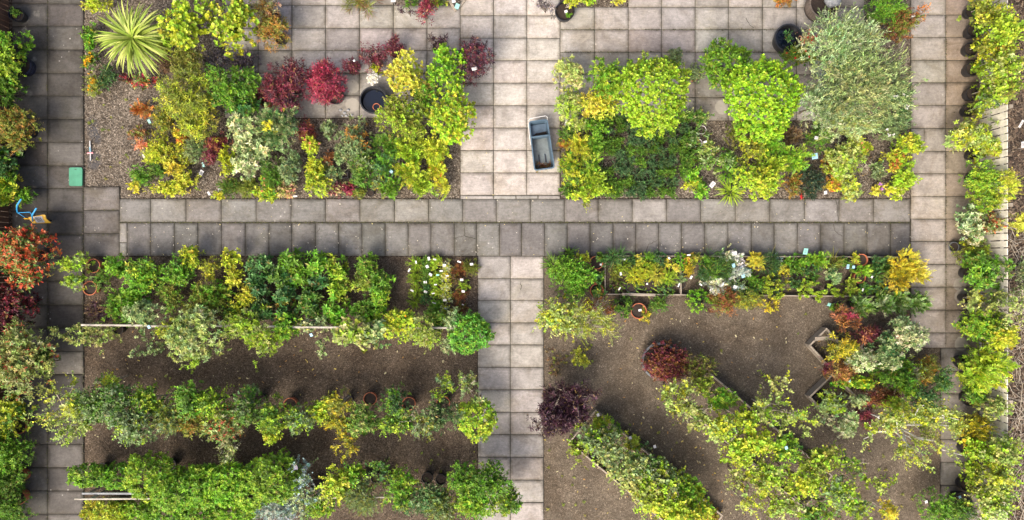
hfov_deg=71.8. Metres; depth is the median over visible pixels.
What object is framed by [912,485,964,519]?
shrub
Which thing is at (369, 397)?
plant pot
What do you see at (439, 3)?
shrub
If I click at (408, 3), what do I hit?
shrub
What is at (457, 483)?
shrub
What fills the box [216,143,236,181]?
shrub
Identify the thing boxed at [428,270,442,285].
heather
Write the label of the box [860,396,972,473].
birch tree
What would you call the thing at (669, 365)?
barberry
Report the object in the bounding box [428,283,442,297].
heather
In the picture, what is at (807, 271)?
shrub
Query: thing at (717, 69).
shrub
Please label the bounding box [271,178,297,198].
shrub
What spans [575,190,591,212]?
shrub
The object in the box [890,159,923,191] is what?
shrub
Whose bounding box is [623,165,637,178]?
potted herb
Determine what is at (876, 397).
maple
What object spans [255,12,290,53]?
maple
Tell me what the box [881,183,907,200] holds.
shrub
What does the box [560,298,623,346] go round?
shrub
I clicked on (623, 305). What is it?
hebe
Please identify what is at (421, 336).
shrub
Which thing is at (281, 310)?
rhododendron
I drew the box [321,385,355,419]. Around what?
shrub
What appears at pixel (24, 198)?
shrub
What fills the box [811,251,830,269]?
conifer
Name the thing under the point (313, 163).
shrub
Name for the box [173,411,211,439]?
shrub
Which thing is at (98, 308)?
shrub
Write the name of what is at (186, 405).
shrub
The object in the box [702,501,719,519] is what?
shrub
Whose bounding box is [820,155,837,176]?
shrub
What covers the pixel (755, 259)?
conifer
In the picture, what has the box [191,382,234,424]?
shrub
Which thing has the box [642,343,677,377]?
bowl planter
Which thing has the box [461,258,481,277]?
heather
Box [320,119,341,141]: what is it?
shrub
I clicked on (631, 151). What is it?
potted herb
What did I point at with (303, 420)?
shrub
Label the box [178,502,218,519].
shrub
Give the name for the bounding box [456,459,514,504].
shrub
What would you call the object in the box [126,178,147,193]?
shrub
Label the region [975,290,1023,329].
shrub
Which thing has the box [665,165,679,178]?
potted herb
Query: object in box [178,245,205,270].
shrub
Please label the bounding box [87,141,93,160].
water pipe
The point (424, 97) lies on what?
shrub
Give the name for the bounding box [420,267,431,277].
heather
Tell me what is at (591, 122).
shrub
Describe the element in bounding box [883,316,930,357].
shrub
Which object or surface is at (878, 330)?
maple
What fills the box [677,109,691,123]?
potted herb
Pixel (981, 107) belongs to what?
shrub
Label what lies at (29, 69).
plant pot
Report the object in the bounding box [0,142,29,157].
shrub
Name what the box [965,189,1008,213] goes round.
shrub
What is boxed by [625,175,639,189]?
potted herb
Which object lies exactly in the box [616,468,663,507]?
shrub
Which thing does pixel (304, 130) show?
maple
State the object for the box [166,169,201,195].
shrub
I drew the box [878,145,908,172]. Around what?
shrub
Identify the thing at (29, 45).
shrub
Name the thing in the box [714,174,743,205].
spiky plant
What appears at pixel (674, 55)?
skimmia
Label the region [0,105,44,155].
shrub
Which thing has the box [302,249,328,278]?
rhododendron
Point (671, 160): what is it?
potted herb
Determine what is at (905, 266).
conifer
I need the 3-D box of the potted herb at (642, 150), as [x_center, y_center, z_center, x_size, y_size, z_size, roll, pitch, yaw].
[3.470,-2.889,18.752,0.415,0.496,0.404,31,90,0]
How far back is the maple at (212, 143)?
18.57 m
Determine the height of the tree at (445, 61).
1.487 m
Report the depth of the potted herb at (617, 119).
18.68 m
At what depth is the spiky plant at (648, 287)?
18.78 m
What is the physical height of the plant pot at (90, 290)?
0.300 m
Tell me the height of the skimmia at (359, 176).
0.628 m
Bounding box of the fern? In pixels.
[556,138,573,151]
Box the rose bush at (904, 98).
[882,78,915,121]
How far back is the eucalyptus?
17.77 m
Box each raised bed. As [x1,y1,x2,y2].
[568,408,722,519]
[604,255,900,296]
[680,372,832,507]
[805,327,844,367]
[805,373,855,420]
[857,328,887,364]
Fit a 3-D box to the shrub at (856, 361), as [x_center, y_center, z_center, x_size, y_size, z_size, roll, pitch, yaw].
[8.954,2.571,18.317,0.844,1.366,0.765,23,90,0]
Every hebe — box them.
[611,294,633,318]
[650,250,666,268]
[657,280,674,296]
[671,252,686,270]
[685,287,712,313]
[761,268,790,298]
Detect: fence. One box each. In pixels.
[0,0,8,519]
[979,0,1012,519]
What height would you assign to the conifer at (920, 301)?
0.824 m
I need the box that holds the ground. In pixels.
[0,0,1023,519]
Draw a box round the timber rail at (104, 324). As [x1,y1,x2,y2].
[81,322,472,328]
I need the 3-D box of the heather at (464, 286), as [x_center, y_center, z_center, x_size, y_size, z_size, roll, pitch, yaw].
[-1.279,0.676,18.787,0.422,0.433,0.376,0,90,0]
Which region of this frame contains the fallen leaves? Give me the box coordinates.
[90,188,920,519]
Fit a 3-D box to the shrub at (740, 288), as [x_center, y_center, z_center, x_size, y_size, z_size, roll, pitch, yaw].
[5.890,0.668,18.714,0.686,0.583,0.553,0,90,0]
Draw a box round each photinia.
[0,223,61,293]
[0,282,42,329]
[0,316,59,403]
[126,71,158,90]
[975,210,1006,243]
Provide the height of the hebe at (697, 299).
0.566 m
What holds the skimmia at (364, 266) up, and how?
on the bark bed at (316, 442)
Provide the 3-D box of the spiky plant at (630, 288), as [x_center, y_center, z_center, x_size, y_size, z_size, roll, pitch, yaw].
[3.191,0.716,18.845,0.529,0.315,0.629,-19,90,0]
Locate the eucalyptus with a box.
[287,454,318,496]
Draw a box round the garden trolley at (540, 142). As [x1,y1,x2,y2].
[528,115,554,170]
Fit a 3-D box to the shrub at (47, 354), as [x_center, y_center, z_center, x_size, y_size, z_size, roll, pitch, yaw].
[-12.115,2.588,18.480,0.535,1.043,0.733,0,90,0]
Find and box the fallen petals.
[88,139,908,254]
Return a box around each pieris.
[226,111,263,145]
[230,138,263,181]
[252,133,272,166]
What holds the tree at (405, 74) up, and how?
on the patio at (306, 31)
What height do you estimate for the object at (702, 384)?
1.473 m
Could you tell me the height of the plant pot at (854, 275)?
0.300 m
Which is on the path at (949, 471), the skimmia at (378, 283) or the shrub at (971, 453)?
the shrub at (971, 453)
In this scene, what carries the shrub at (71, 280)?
on the bark bed at (316, 442)
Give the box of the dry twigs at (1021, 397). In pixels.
[998,227,1023,519]
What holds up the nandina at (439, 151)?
on the bark bed at (119, 150)
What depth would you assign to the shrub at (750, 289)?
18.70 m
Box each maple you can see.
[152,67,214,124]
[168,43,206,88]
[176,104,221,146]
[201,146,221,165]
[203,130,232,155]
[248,0,281,22]
[252,87,267,103]
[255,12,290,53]
[258,56,312,114]
[293,115,317,144]
[299,58,348,106]
[341,56,360,74]
[357,41,391,72]
[383,33,405,57]
[396,0,418,16]
[414,0,437,25]
[427,32,447,49]
[453,35,496,86]
[532,0,558,19]
[814,356,832,373]
[822,331,861,364]
[822,353,857,384]
[828,303,862,332]
[832,307,859,320]
[848,323,877,346]
[853,384,902,406]
[853,401,875,430]
[870,322,884,338]
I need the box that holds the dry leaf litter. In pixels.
[1007,0,1023,519]
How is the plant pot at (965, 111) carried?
on the path at (928, 216)
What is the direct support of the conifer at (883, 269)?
on the bark bed at (720, 340)
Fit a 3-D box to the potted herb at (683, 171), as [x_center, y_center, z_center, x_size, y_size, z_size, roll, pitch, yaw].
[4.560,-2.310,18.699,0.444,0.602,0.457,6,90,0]
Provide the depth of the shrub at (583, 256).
18.54 m
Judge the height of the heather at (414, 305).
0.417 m
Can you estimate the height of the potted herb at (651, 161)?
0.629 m
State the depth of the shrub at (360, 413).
17.69 m
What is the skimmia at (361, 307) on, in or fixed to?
on the bark bed at (316, 442)
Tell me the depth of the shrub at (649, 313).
18.71 m
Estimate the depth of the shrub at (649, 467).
17.65 m
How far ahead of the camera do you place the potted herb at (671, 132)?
18.56 m
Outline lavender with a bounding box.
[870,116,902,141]
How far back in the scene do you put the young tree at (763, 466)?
17.26 m
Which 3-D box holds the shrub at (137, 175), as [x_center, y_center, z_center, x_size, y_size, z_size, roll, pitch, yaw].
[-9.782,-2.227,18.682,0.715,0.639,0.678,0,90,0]
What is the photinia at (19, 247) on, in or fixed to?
on the path at (58, 110)
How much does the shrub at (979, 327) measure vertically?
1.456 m
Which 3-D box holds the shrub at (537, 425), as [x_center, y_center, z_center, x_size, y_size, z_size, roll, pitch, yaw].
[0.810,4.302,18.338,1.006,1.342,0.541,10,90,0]
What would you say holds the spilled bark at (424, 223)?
on the cross path at (474, 210)
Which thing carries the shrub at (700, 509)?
on the bark bed at (720, 340)
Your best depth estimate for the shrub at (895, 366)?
17.96 m
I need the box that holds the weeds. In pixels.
[87,98,927,516]
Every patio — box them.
[225,0,459,117]
[560,0,864,120]
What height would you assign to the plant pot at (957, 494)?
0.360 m
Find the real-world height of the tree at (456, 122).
1.593 m
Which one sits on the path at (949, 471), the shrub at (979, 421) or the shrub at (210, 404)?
the shrub at (979, 421)
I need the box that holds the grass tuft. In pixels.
[341,0,382,21]
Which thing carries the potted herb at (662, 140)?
on the bark bed at (864, 187)
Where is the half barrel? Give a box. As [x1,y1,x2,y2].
[803,0,839,22]
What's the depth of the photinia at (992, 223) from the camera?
18.12 m
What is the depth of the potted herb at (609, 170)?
18.70 m
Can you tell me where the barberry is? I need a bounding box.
[640,339,695,384]
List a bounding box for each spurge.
[797,278,818,299]
[810,290,825,302]
[823,281,844,297]
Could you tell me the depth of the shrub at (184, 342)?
17.74 m
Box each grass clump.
[699,248,737,282]
[756,244,783,275]
[821,246,846,272]
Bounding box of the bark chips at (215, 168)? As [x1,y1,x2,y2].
[84,0,910,198]
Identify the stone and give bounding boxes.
[824,0,840,7]
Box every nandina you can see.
[391,131,429,171]
[392,158,425,191]
[410,171,438,199]
[420,135,451,166]
[423,158,447,182]
[431,176,450,200]
[557,149,586,180]
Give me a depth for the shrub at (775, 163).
18.21 m
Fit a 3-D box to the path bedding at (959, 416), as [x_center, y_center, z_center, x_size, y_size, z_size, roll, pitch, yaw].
[12.054,5.118,18.966,1.097,0.001,5.516,0,90,0]
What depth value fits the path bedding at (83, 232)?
18.97 m
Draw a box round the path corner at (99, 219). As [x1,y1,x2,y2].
[84,187,119,255]
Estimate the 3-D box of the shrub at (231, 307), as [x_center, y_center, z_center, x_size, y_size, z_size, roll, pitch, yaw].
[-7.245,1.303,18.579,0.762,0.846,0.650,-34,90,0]
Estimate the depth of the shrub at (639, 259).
18.67 m
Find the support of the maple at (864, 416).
on the bark bed at (720, 340)
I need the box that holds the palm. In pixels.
[94,0,172,81]
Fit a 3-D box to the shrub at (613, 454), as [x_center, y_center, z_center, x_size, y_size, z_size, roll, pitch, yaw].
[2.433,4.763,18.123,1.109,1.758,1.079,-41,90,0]
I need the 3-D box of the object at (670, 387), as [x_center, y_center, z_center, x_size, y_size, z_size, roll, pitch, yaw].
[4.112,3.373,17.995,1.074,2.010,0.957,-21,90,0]
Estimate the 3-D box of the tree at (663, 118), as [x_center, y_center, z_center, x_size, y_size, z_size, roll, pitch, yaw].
[3.414,-4.057,17.812,1.996,2.379,2.134,0,90,0]
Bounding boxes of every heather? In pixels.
[216,177,243,199]
[258,156,283,188]
[405,293,420,309]
[406,256,422,271]
[406,265,422,279]
[406,273,421,288]
[408,285,422,301]
[416,294,431,305]
[418,256,430,266]
[419,275,431,286]
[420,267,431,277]
[422,282,430,295]
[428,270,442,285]
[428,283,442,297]
[428,296,442,309]
[429,255,442,271]
[439,258,452,271]
[439,268,450,281]
[439,279,451,292]
[439,301,453,313]
[440,291,452,302]
[450,274,464,286]
[451,260,467,278]
[451,289,468,303]
[452,301,468,314]
[456,279,471,290]
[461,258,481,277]
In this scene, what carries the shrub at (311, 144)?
on the bark bed at (119, 150)
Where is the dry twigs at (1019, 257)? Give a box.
[1005,1,1023,519]
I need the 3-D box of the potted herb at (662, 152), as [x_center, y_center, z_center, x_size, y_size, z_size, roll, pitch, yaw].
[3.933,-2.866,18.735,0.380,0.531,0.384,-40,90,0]
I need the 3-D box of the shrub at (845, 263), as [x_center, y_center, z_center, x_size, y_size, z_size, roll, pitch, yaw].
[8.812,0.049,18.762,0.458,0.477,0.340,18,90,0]
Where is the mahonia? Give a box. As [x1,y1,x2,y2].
[254,100,300,153]
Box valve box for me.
[69,167,82,185]
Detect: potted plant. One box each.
[589,252,608,268]
[590,284,607,297]
[591,270,605,284]
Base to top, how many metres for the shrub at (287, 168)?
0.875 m
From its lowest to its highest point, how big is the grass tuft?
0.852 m
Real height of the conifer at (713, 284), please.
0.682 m
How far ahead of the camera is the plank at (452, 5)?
18.86 m
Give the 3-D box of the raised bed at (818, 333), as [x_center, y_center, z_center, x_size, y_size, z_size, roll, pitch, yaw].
[8.366,2.328,18.849,0.705,0.302,0.851,-43,90,0]
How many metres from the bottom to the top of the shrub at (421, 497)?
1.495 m
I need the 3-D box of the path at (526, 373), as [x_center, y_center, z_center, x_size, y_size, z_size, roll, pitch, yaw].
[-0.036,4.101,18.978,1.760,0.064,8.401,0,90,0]
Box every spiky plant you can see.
[539,251,562,276]
[558,246,578,259]
[622,279,641,297]
[634,277,657,296]
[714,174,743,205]
[715,158,739,185]
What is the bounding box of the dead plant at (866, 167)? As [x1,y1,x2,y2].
[859,153,878,175]
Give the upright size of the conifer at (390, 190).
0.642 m
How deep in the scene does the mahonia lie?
18.08 m
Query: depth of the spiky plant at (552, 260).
18.74 m
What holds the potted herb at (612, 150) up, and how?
on the bark bed at (864, 187)
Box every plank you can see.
[448,0,456,11]
[622,293,655,295]
[815,336,837,340]
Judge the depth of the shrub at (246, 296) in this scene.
18.38 m
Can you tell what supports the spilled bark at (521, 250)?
on the cross path at (474, 210)
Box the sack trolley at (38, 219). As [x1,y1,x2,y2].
[16,199,51,222]
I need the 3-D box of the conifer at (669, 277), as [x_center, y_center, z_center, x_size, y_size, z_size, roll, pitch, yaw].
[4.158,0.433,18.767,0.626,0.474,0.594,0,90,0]
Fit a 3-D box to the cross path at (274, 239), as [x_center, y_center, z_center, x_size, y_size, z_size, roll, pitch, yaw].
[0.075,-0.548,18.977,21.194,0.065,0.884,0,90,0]
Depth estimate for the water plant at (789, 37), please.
18.61 m
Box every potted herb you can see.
[597,161,606,174]
[602,163,615,176]
[603,122,614,134]
[603,142,620,155]
[604,135,615,149]
[604,174,617,186]
[604,187,617,199]
[606,113,616,126]
[609,147,627,159]
[612,137,624,148]
[612,156,626,166]
[612,182,624,200]
[614,114,625,128]
[614,164,627,176]
[615,118,628,134]
[616,178,627,190]
[623,114,630,125]
[623,145,639,158]
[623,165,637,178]
[624,185,638,197]
[625,156,635,167]
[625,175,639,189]
[626,123,637,136]
[626,133,636,146]
[633,154,648,168]
[633,166,647,179]
[633,175,649,189]
[634,134,648,149]
[636,144,649,155]
[637,185,647,201]
[644,136,658,150]
[644,153,657,167]
[645,163,657,177]
[645,185,661,198]
[646,141,660,153]
[646,174,661,190]
[655,132,667,145]
[656,156,668,169]
[656,165,670,183]
[656,172,666,187]
[656,183,668,198]
[657,145,668,158]
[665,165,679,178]
[665,174,679,191]
[666,152,677,167]
[666,187,677,199]
[667,132,681,144]
[668,126,678,136]
[668,144,680,158]
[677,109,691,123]
[677,122,689,133]
[677,143,691,157]
[678,132,690,146]
[678,163,691,179]
[679,152,692,165]
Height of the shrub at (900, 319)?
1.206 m
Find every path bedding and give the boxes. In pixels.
[12,0,83,518]
[84,187,119,256]
[120,199,909,255]
[460,0,559,198]
[560,0,864,120]
[941,393,978,439]
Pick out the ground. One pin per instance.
(1010, 146)
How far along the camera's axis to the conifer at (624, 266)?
18.68 m
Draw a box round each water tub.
[359,86,386,113]
[772,24,802,52]
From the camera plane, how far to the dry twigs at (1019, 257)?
18.95 m
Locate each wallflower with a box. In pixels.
[80,47,100,73]
[82,71,103,97]
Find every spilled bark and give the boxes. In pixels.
[13,0,979,514]
[80,1,912,503]
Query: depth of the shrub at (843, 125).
17.38 m
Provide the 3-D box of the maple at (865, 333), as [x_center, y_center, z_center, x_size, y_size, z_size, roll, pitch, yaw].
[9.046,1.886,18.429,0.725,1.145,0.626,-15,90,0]
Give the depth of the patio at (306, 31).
18.95 m
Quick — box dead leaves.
[533,161,550,172]
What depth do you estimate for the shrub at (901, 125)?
18.48 m
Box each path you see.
[12,0,82,519]
[120,199,909,221]
[120,223,909,255]
[460,0,559,194]
[478,256,542,519]
[910,0,981,347]
[940,348,981,519]
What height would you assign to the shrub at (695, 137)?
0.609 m
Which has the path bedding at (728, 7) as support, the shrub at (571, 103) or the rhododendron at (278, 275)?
the shrub at (571, 103)
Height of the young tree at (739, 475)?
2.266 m
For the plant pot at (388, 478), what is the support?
on the bark bed at (316, 442)
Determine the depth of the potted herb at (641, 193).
18.61 m
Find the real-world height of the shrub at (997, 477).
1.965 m
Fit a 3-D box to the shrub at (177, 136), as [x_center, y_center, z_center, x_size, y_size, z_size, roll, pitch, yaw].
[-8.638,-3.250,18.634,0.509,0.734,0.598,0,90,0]
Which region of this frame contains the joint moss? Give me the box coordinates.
[46,4,947,515]
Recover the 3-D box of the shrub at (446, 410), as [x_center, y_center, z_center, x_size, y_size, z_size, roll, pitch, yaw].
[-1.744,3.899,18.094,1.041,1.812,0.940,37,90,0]
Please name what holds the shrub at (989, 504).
on the path at (949, 471)
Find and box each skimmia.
[322,160,345,184]
[333,142,354,168]
[338,113,374,157]
[345,270,371,292]
[347,142,380,173]
[348,293,374,316]
[349,164,376,192]
[354,250,378,276]
[361,305,387,323]
[366,269,395,296]
[368,173,384,190]
[368,286,392,309]
[561,163,587,189]
[668,47,684,64]
[687,62,704,83]
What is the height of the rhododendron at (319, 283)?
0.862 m
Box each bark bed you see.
[85,0,459,198]
[85,257,476,519]
[395,0,459,4]
[544,257,939,519]
[560,0,627,6]
[560,0,909,198]
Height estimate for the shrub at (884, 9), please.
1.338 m
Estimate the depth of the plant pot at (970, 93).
18.76 m
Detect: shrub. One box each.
[0,30,28,86]
[0,74,29,110]
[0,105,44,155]
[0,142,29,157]
[0,143,25,181]
[0,173,30,207]
[0,392,39,438]
[0,432,32,474]
[0,464,32,499]
[0,489,36,519]
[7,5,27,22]
[12,30,35,53]
[13,186,37,204]
[19,434,38,469]
[23,371,84,431]
[32,346,60,374]
[48,322,91,346]
[49,403,93,446]
[56,251,95,273]
[59,273,92,293]
[66,373,112,426]
[66,462,117,488]
[78,21,99,50]
[78,496,137,519]
[79,0,113,13]
[83,322,122,353]
[84,299,110,323]
[90,460,140,490]
[91,266,111,293]
[93,371,128,388]
[93,380,155,429]
[94,62,118,92]
[101,253,132,278]
[101,288,134,327]
[111,406,158,448]
[118,71,133,83]
[118,256,165,294]
[118,500,161,519]
[119,284,152,306]
[121,298,170,329]
[122,449,185,503]
[126,164,153,185]
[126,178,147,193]
[126,382,175,424]
[127,124,149,143]
[128,321,167,357]
[130,98,154,119]
[131,138,147,150]
[140,132,176,165]
[141,491,193,519]
[146,158,166,179]
[148,180,178,197]
[148,398,191,440]
[149,105,180,140]
[151,465,203,514]
[153,52,177,77]
[153,317,184,339]
[154,281,186,315]
[156,24,183,55]
[157,252,198,287]
[160,155,186,178]
[161,303,231,367]
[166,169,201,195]
[168,379,211,422]
[171,139,193,169]
[172,127,192,146]
[172,463,224,510]
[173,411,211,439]
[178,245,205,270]
[178,351,204,373]
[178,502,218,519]
[181,132,207,164]
[182,301,220,318]
[187,278,234,309]
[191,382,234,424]
[198,255,220,280]
[199,400,252,445]
[201,459,250,508]
[202,48,232,71]
[203,63,261,111]
[209,503,258,519]
[210,190,224,199]
[214,440,241,468]
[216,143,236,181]
[218,307,269,344]
[220,247,242,273]
[220,296,250,320]
[222,91,264,119]
[224,269,244,290]
[225,44,261,72]
[226,457,277,515]
[228,383,268,427]
[236,280,256,306]
[237,177,259,197]
[241,323,282,367]
[248,446,305,505]
[250,173,281,203]
[252,495,310,519]
[255,392,293,435]
[262,422,283,446]
[270,312,304,342]
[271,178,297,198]
[277,148,302,185]
[278,401,316,436]
[282,485,323,519]
[297,313,328,336]
[301,134,320,157]
[302,495,336,519]
[303,155,327,175]
[303,166,333,198]
[307,397,335,424]
[313,463,352,511]
[315,339,326,358]
[319,415,354,433]
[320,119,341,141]
[321,149,333,165]
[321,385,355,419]
[323,315,378,353]
[329,430,359,463]
[335,459,366,490]
[340,470,390,516]
[345,401,382,437]
[352,187,367,199]
[362,319,392,349]
[363,457,391,490]
[369,65,382,74]
[374,410,413,437]
[375,381,411,418]
[380,464,420,511]
[381,308,415,344]
[395,477,445,517]
[399,405,443,440]
[401,313,443,353]
[403,0,418,10]
[407,77,439,117]
[419,398,465,435]
[420,137,435,150]
[422,307,446,331]
[422,483,458,519]
[430,0,447,8]
[430,371,457,401]
[440,337,462,354]
[442,306,466,332]
[446,460,475,497]
[447,308,495,355]
[449,482,498,519]
[456,398,498,443]
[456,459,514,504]
[457,370,479,399]
[471,394,487,405]
[490,486,523,516]
[526,413,551,435]
[531,293,579,337]
[535,377,602,438]
[545,347,565,376]
[548,254,597,302]
[551,55,585,91]
[553,85,584,129]
[556,124,576,146]
[558,181,577,197]
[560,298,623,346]
[562,115,596,138]
[566,185,597,202]
[566,434,594,470]
[568,132,592,160]
[570,346,590,369]
[571,421,612,457]
[573,250,590,262]
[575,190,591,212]
[578,85,619,119]
[581,0,596,6]
[581,289,614,316]
[583,112,612,135]
[584,55,623,100]
[588,424,632,470]
[591,411,611,431]
[594,178,616,196]
[601,246,631,270]
[605,443,653,492]
[606,418,622,438]
[607,282,626,293]
[609,264,624,282]
[610,0,625,5]
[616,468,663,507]
[624,430,641,451]
[625,441,667,484]
[629,485,673,519]
[634,253,642,265]
[639,306,652,324]
[646,455,685,499]
[648,293,673,312]
[649,486,698,519]
[664,256,671,268]
[672,262,681,275]
[676,273,687,283]
[676,468,703,508]
[679,164,701,182]
[680,351,722,379]
[681,145,701,167]
[681,175,701,191]
[681,253,693,263]
[681,494,716,519]
[682,106,714,126]
[682,124,712,148]
[689,252,702,267]
[692,177,709,199]
[692,483,705,498]
[697,137,719,156]
[698,36,752,90]
[698,149,718,174]
[698,254,715,270]
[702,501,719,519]
[707,286,743,316]
[707,291,731,306]
[713,146,736,169]
[723,118,746,148]
[726,277,747,293]
[730,161,784,201]
[733,135,771,165]
[733,290,765,311]
[743,282,759,295]
[750,277,765,292]
[756,134,791,156]
[756,153,789,181]
[760,295,783,312]
[773,0,796,7]
[773,253,782,267]
[774,143,815,173]
[777,264,789,276]
[778,41,819,66]
[780,172,803,199]
[780,255,793,266]
[782,125,803,145]
[786,262,799,275]
[788,277,801,289]
[793,264,805,278]
[795,27,817,46]
[797,164,827,200]
[801,264,813,275]
[802,123,833,154]
[805,270,821,284]
[809,263,821,274]
[813,388,847,415]
[814,415,834,426]
[819,138,868,183]
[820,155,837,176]
[822,174,845,191]
[823,264,841,284]
[829,300,844,311]
[829,374,869,391]
[829,403,858,438]
[834,175,864,202]
[834,492,874,519]
[835,256,854,267]
[843,347,878,372]
[843,392,870,409]
[848,250,860,263]
[849,135,872,155]
[851,0,908,25]
[852,374,879,391]
[859,330,906,363]
[865,357,917,389]
[868,160,887,182]
[868,182,884,196]
[871,395,910,415]
[872,496,899,519]
[877,353,902,371]
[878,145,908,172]
[879,7,925,46]
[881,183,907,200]
[881,315,913,328]
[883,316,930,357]
[889,131,927,159]
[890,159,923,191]
[890,380,921,400]
[893,110,915,133]
[904,356,930,384]
[908,399,939,430]
[910,385,942,409]
[911,2,930,21]
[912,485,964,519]
[913,353,940,386]
[920,365,956,394]
[941,113,1004,159]
[949,413,998,448]
[950,246,966,264]
[950,342,1020,397]
[950,498,978,519]
[951,308,1012,343]
[953,203,985,245]
[954,455,986,489]
[955,372,976,392]
[956,0,1014,32]
[956,434,993,464]
[957,158,1004,199]
[957,289,1017,319]
[958,237,991,257]
[960,244,1016,295]
[960,384,989,405]
[962,477,1020,519]
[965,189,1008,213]
[966,395,1016,420]
[968,141,1002,164]
[970,24,1023,67]
[970,91,1002,115]
[972,426,1023,473]
[972,458,1023,503]
[974,6,1023,56]
[974,56,1023,107]
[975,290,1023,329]
[976,46,1023,86]
[977,317,1021,351]
[984,167,1023,202]
[998,212,1023,236]
[1011,256,1023,295]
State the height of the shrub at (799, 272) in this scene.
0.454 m
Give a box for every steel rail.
[74,486,393,499]
[82,483,306,494]
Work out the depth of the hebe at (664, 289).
18.75 m
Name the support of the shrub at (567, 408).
on the bark bed at (720, 340)
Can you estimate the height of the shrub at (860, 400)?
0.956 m
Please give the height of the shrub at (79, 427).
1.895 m
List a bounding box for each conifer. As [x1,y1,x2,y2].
[369,128,398,162]
[370,151,398,181]
[377,176,403,200]
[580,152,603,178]
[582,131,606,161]
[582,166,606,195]
[614,260,633,275]
[624,265,648,287]
[626,252,638,267]
[633,259,658,279]
[638,249,656,268]
[644,263,667,285]
[658,267,679,285]
[682,261,693,276]
[695,263,713,285]
[699,276,729,295]
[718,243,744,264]
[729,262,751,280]
[742,267,759,286]
[744,251,765,270]
[791,252,811,267]
[803,253,818,266]
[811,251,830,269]
[841,277,861,287]
[842,286,862,296]
[846,292,876,318]
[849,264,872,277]
[857,282,872,295]
[866,266,883,283]
[868,289,896,315]
[869,255,888,267]
[871,283,892,297]
[873,260,893,277]
[880,265,917,296]
[887,246,929,284]
[891,289,912,315]
[907,289,934,315]
[911,264,936,284]
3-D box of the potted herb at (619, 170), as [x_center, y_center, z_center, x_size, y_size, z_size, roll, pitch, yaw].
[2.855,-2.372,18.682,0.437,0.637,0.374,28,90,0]
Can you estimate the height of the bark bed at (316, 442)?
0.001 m
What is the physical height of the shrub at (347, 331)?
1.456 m
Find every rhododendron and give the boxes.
[243,272,272,303]
[244,252,277,280]
[248,294,275,321]
[262,264,295,288]
[269,301,299,324]
[271,284,298,305]
[274,293,295,307]
[277,247,305,274]
[285,267,311,288]
[291,301,324,325]
[295,284,323,310]
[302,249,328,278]
[307,273,331,290]
[321,253,349,283]
[322,296,350,319]
[326,277,350,302]
[326,307,352,325]
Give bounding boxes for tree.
[156,0,221,51]
[202,0,259,60]
[373,93,428,142]
[382,48,427,99]
[424,81,476,145]
[426,42,467,97]
[563,0,581,8]
[610,50,691,139]
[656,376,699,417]
[665,395,722,433]
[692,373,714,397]
[694,408,740,452]
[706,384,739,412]
[719,433,762,473]
[720,54,806,143]
[721,401,766,436]
[723,466,769,509]
[733,489,764,519]
[738,426,780,461]
[743,452,791,497]
[750,384,814,440]
[755,370,794,409]
[759,487,806,519]
[761,432,805,470]
[775,461,827,501]
[777,409,822,438]
[791,493,840,519]
[793,77,848,128]
[794,1,893,89]
[797,440,849,483]
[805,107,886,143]
[807,38,928,137]
[809,473,860,510]
[833,451,868,486]
[855,472,898,502]
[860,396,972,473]
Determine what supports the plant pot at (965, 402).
on the path at (949, 471)
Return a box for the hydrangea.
[366,71,380,85]
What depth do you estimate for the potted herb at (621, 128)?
18.55 m
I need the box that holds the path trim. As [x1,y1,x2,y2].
[461,195,559,198]
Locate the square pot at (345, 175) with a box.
[342,172,348,178]
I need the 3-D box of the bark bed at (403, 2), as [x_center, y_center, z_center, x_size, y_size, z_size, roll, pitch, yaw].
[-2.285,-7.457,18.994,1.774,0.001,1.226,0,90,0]
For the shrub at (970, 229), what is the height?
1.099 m
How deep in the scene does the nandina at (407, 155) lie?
18.33 m
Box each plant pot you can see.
[11,56,35,75]
[12,418,29,433]
[12,468,30,482]
[13,148,24,157]
[13,489,29,504]
[82,281,100,294]
[86,259,104,272]
[113,326,126,333]
[255,393,266,403]
[261,97,271,106]
[283,397,297,409]
[310,477,322,489]
[327,90,343,103]
[343,395,353,404]
[363,392,376,405]
[367,190,373,196]
[371,471,380,482]
[382,473,390,484]
[402,397,415,409]
[421,471,432,483]
[435,473,445,484]
[437,396,449,406]
[555,1,574,21]
[631,303,646,318]
[810,56,834,78]
[812,394,822,403]
[850,272,865,282]
[855,254,867,265]
[947,491,972,506]
[949,242,961,251]
[952,355,973,369]
[955,477,980,499]
[956,440,980,462]
[957,290,987,305]
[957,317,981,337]
[958,267,971,279]
[958,392,990,411]
[959,100,985,119]
[960,34,988,60]
[961,57,990,81]
[961,83,993,100]
[962,0,991,18]
[962,18,990,38]
[964,148,991,159]
[964,174,986,187]
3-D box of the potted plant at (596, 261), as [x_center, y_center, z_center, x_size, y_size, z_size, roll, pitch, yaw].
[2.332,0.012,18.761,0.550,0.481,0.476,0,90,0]
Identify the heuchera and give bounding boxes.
[326,181,349,198]
[343,181,356,196]
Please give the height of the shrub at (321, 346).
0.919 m
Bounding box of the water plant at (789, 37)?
[783,29,792,43]

